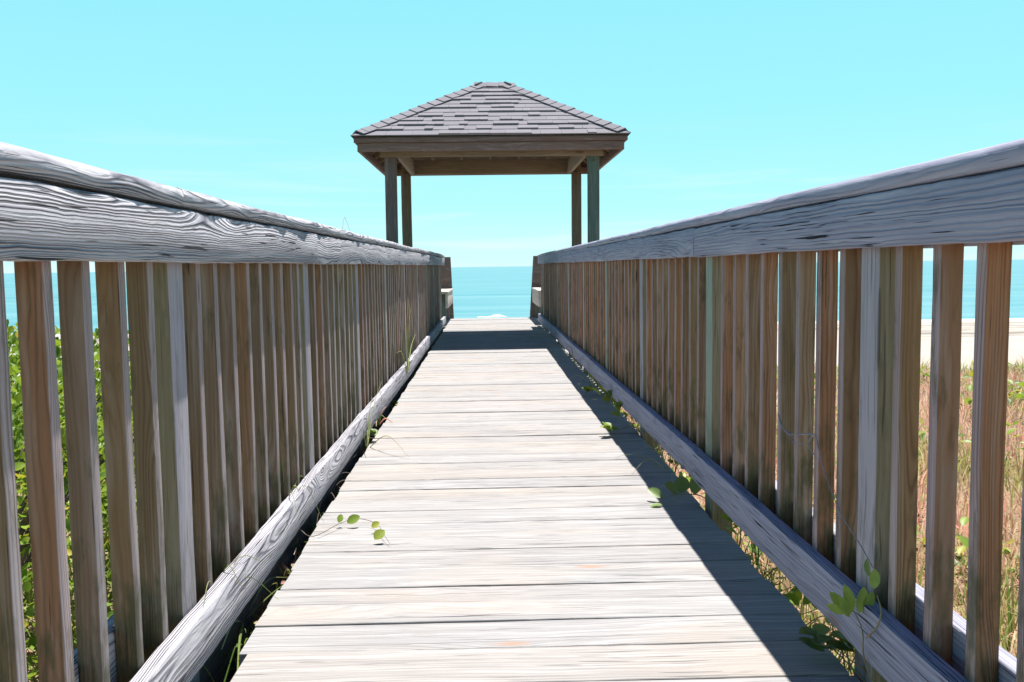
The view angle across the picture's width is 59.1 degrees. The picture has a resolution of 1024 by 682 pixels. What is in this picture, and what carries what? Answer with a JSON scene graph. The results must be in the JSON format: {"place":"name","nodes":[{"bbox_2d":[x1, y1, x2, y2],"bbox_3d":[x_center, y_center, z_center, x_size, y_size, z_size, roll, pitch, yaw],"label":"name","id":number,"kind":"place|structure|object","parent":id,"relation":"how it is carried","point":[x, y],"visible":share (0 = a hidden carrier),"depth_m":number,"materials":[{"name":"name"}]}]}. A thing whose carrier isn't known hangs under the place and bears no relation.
{"place":"outdoors","nodes":[
{"label":"outdoors","id":0,"kind":"place"},
{"bbox_2d":[11,389,136,681],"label":"grass","id":1,"kind":"structure","parent":0,"point":[28,596],"depth_m":3.77,"materials":[{"name":"green plant"}]},
{"bbox_2d":[0,0,1023,272],"label":"sky","id":2,"kind":"structure","parent":0,"point":[723,104],"materials":[{"name":"blue"}]},
{"bbox_2d":[4,260,1023,334],"bbox_3d":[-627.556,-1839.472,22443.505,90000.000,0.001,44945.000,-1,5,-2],"label":"sea","id":3,"kind":"structure","parent":0,"point":[479,292],"depth_m":153.05,"materials":[{"name":"liquid"}]},
{"bbox_2d":[481,314,505,316],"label":"breaking wave","id":4,"kind":"object","parent":3,"relation":"on","point":[497,315],"visible":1,"depth_m":81.31,"materials":[{"name":"liquid"}]},
{"bbox_2d":[10,319,1023,681],"bbox_3d":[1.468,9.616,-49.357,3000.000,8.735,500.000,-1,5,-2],"label":"ground","id":5,"kind":"structure","parent":0,"point":[1016,337],"depth_m":6.87,"materials":[{"name":"beige sand"}]},
{"bbox_2d":[7,326,134,510],"bbox_3d":[-3.444,0.436,6.175,3.468,1.098,3.048,-1,5,-2],"label":"bush","id":6,"kind":"object","parent":5,"relation":"on","point":[95,335],"visible":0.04,"depth_m":6.04,"materials":[{"name":"green plant"}]},
{"bbox_2d":[6,319,138,680],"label":"bush","id":7,"kind":"object","parent":5,"relation":"on","point":[23,523],"visible":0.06,"depth_m":3.54,"materials":[{"name":"green plant"}]},
{"bbox_2d":[350,81,630,380],"bbox_3d":[-0.260,-1.058,11.986,3.257,4.664,3.003,-1,5,-2],"label":"gazebo","id":8,"kind":"object","parent":5,"relation":"on","point":[494,128],"visible":0.81,"depth_m":10.79,"materials":[{"name":"wood"}]},
{"bbox_2d":[23,453,1015,672],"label":"creeper leaves","id":9,"kind":"object","parent":5,"relation":"on","point":[74,628],"visible":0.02,"depth_m":3.82,"materials":[{"name":"green plant"}]},
{"bbox_2d":[230,317,859,681],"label":"boardwalk","id":10,"kind":"structure","parent":5,"relation":"on","point":[532,534],"depth_m":2.79,"materials":[{"name":"brown wood"}]},
{"bbox_2d":[0,142,445,681],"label":"railing","id":11,"kind":"object","parent":10,"relation":"attached to","point":[259,339],"visible":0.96,"depth_m":1.96,"materials":[{"name":"grey wood"}]},
{"bbox_2d":[397,303,414,372],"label":"grass tuft","id":12,"kind":"object","parent":11,"relation":"attached to","point":[407,345],"visible":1,"depth_m":7.04,"materials":[{"name":"green plant"}]},
{"bbox_2d":[203,598,270,681],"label":"weed","id":13,"kind":"object","parent":10,"relation":"attached to","point":[234,660],"visible":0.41,"depth_m":2.34,"materials":[{"name":"green plant"}]},
{"bbox_2d":[203,555,278,604],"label":"grass tuft","id":14,"kind":"object","parent":10,"relation":"on","point":[236,576],"visible":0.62,"depth_m":2.27,"materials":[{"name":"plant"}]},
{"bbox_2d":[221,572,308,669],"bbox_3d":[-0.674,0.755,2.402,0.145,0.066,0.800,-1,5,-2],"label":"grass tuft","id":15,"kind":"object","parent":10,"relation":"on","point":[240,633],"visible":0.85,"depth_m":2.39,"materials":[{"name":"green plant"}]},
{"bbox_2d":[252,547,301,623],"bbox_3d":[-0.736,0.770,2.801,0.125,0.133,0.709,-1,5,-6],"label":"weed","id":16,"kind":"object","parent":10,"relation":"on","point":[282,581],"visible":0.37,"depth_m":2.84,"materials":[{"name":"green plant"}]},
{"bbox_2d":[281,449,323,521],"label":"grass tuft","id":17,"kind":"object","parent":10,"relation":"on","point":[294,486],"visible":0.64,"depth_m":3.08,"materials":[{"name":"plant"}]},
{"bbox_2d":[291,507,327,553],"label":"weed","id":18,"kind":"object","parent":10,"relation":"on","point":[321,514],"visible":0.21,"depth_m":3.40,"materials":[{"name":"green plant"}]},
{"bbox_2d":[317,465,350,520],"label":"grass tuft","id":19,"kind":"object","parent":10,"relation":"on","point":[333,489],"visible":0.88,"depth_m":3.79,"materials":[{"name":"green plant"}]},
{"bbox_2d":[331,471,349,499],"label":"weed","id":20,"kind":"object","parent":10,"relation":"attached to","point":[338,488],"visible":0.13,"depth_m":3.94,"materials":[{"name":"green plant"}]},
{"bbox_2d":[300,514,388,541],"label":"vine shoot","id":21,"kind":"object","parent":10,"relation":"on","point":[378,533],"visible":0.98,"depth_m":3.12,"materials":[{"name":"green plant"}]},
{"bbox_2d":[362,426,374,454],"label":"weed","id":22,"kind":"object","parent":10,"relation":"attached to","point":[363,452],"visible":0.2,"depth_m":4.82,"materials":[{"name":"green plant"}]},
{"bbox_2d":[363,429,377,438],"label":"vine shoot","id":23,"kind":"object","parent":10,"relation":"on","point":[373,432],"visible":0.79,"depth_m":4.75,"materials":[{"name":"green plant"}]},
{"bbox_2d":[357,382,409,457],"bbox_3d":[-0.710,0.407,4.680,0.210,0.303,0.879,-2,5,-16],"label":"grass tuft","id":24,"kind":"object","parent":10,"relation":"on","point":[370,428],"visible":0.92,"depth_m":4.66,"materials":[{"name":"green plant"}]},
{"bbox_2d":[376,406,392,427],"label":"grass tuft","id":25,"kind":"object","parent":10,"relation":"on","point":[378,423],"visible":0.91,"depth_m":5.33,"materials":[{"name":"plant"}]},
{"bbox_2d":[441,257,453,323],"bbox_3d":[-1.239,-0.849,15.042,0.452,1.110,2.140,-1,5,-2],"label":"bench","id":26,"kind":"object","parent":10,"relation":"on","point":[447,295],"visible":0.49,"depth_m":15.99,"materials":[{"name":"grey wood"}]},
{"bbox_2d":[530,256,540,317],"bbox_3d":[0.581,-0.877,15.091,0.483,1.110,2.140,-1,5,-2],"label":"bench","id":27,"kind":"object","parent":10,"relation":"on","point":[535,307],"visible":0.33,"depth_m":16.04,"materials":[{"name":"grey wood"}]},
{"bbox_2d":[568,356,595,385],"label":"grass tuft","id":28,"kind":"object","parent":10,"relation":"on","point":[587,376],"visible":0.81,"depth_m":6.89,"materials":[{"name":"green plant"}]},
{"bbox_2d":[582,385,622,415],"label":"vine shoot","id":29,"kind":"object","parent":10,"relation":"on","point":[617,405],"visible":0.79,"depth_m":5.76,"materials":[{"name":"green plant"}]},
{"bbox_2d":[599,421,638,431],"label":"vine shoot","id":30,"kind":"object","parent":10,"relation":"on","point":[608,426],"visible":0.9,"depth_m":4.82,"materials":[{"name":"green plant"}]},
{"bbox_2d":[615,409,639,426],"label":"weed","id":31,"kind":"object","parent":10,"relation":"attached to","point":[622,412],"visible":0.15,"depth_m":5.59,"materials":[{"name":"green plant"}]},
{"bbox_2d":[630,416,650,436],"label":"weed","id":32,"kind":"object","parent":10,"relation":"attached to","point":[633,423],"visible":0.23,"depth_m":5.18,"materials":[{"name":"green plant"}]},
{"bbox_2d":[615,446,671,476],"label":"grass tuft","id":33,"kind":"object","parent":10,"relation":"on","point":[649,460],"visible":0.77,"depth_m":4.05,"materials":[{"name":"green plant"}]},
{"bbox_2d":[653,441,678,473],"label":"weed","id":34,"kind":"object","parent":10,"relation":"attached to","point":[659,450],"visible":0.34,"depth_m":4.41,"materials":[{"name":"green plant"}]},
{"bbox_2d":[648,476,704,506],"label":"vine shoot","id":35,"kind":"object","parent":10,"relation":"on","point":[681,484],"visible":0.79,"depth_m":3.47,"materials":[{"name":"green plant"}]},
{"bbox_2d":[667,459,692,493],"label":"weed","id":36,"kind":"object","parent":10,"relation":"attached to","point":[681,473],"visible":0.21,"depth_m":4.11,"materials":[{"name":"green plant"}]},
{"bbox_2d":[720,513,762,572],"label":"weed","id":37,"kind":"object","parent":10,"relation":"attached to","point":[725,516],"visible":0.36,"depth_m":3.17,"materials":[{"name":"green plant"}]},
{"bbox_2d":[733,523,793,591],"bbox_3d":[0.760,0.690,2.863,0.169,0.175,0.760,-1,5,-2],"label":"weed","id":38,"kind":"object","parent":10,"relation":"attached to","point":[756,562],"visible":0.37,"depth_m":2.90,"materials":[{"name":"green plant"}]},
{"bbox_2d":[537,138,1023,681],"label":"railing","id":39,"kind":"object","parent":10,"relation":"on","point":[667,332],"visible":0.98,"depth_m":2.10,"materials":[{"name":"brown wood"}]},
{"bbox_2d":[778,414,872,575],"bbox_3d":[0.743,0.351,2.208,0.017,0.247,0.641,-1,5,-1],"label":"bare twig","id":40,"kind":"object","parent":39,"relation":"attached to","point":[867,569],"visible":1,"depth_m":2.15,"materials":[{"name":"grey plant"}]},
{"bbox_2d":[826,569,881,681],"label":"vine shoot","id":41,"kind":"object","parent":39,"relation":"attached to","point":[845,605],"visible":1,"depth_m":1.90,"materials":[{"name":"green plant"}]},
{"bbox_2d":[756,565,854,672],"bbox_3d":[0.801,0.723,2.417,0.127,0.179,0.818,-1,5,-2],"label":"weed","id":42,"kind":"object","parent":10,"relation":"attached to","point":[814,620],"visible":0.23,"depth_m":2.31,"materials":[{"name":"green plant"}]},
{"bbox_2d":[783,586,854,666],"bbox_3d":[0.842,0.837,2.433,0.098,0.329,0.274,-3,5,-27],"label":"weed","id":43,"kind":"object","parent":10,"relation":"attached to","point":[792,598],"visible":0.27,"depth_m":2.50,"materials":[{"name":"green plant"}]},
{"bbox_2d":[798,623,866,681],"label":"vine shoot","id":44,"kind":"object","parent":10,"relation":"on","point":[818,632],"visible":0.94,"depth_m":2.06,"materials":[{"name":"green plant"}]},
{"bbox_2d":[597,363,1023,592],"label":"dune plants","id":45,"kind":"object","parent":5,"relation":"on","point":[964,541],"visible":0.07,"depth_m":6.49,"materials":[{"name":"green plant"}]},
{"bbox_2d":[25,423,1019,674],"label":"straw litter","id":46,"kind":"object","parent":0,"point":[751,561],"visible":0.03,"depth_m":3.88,"materials":[{"name":"brown plant"}]},
{"bbox_2d":[582,362,1023,674],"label":"grass","id":47,"kind":"structure","parent":0,"point":[1017,404],"depth_m":5.04,"materials":[{"name":"beige plant"}]},
{"bbox_2d":[777,356,1023,372],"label":"grass","id":48,"kind":"structure","parent":0,"point":[972,363],"depth_m":16.45,"materials":[{"name":"beige plant"}]}
]}

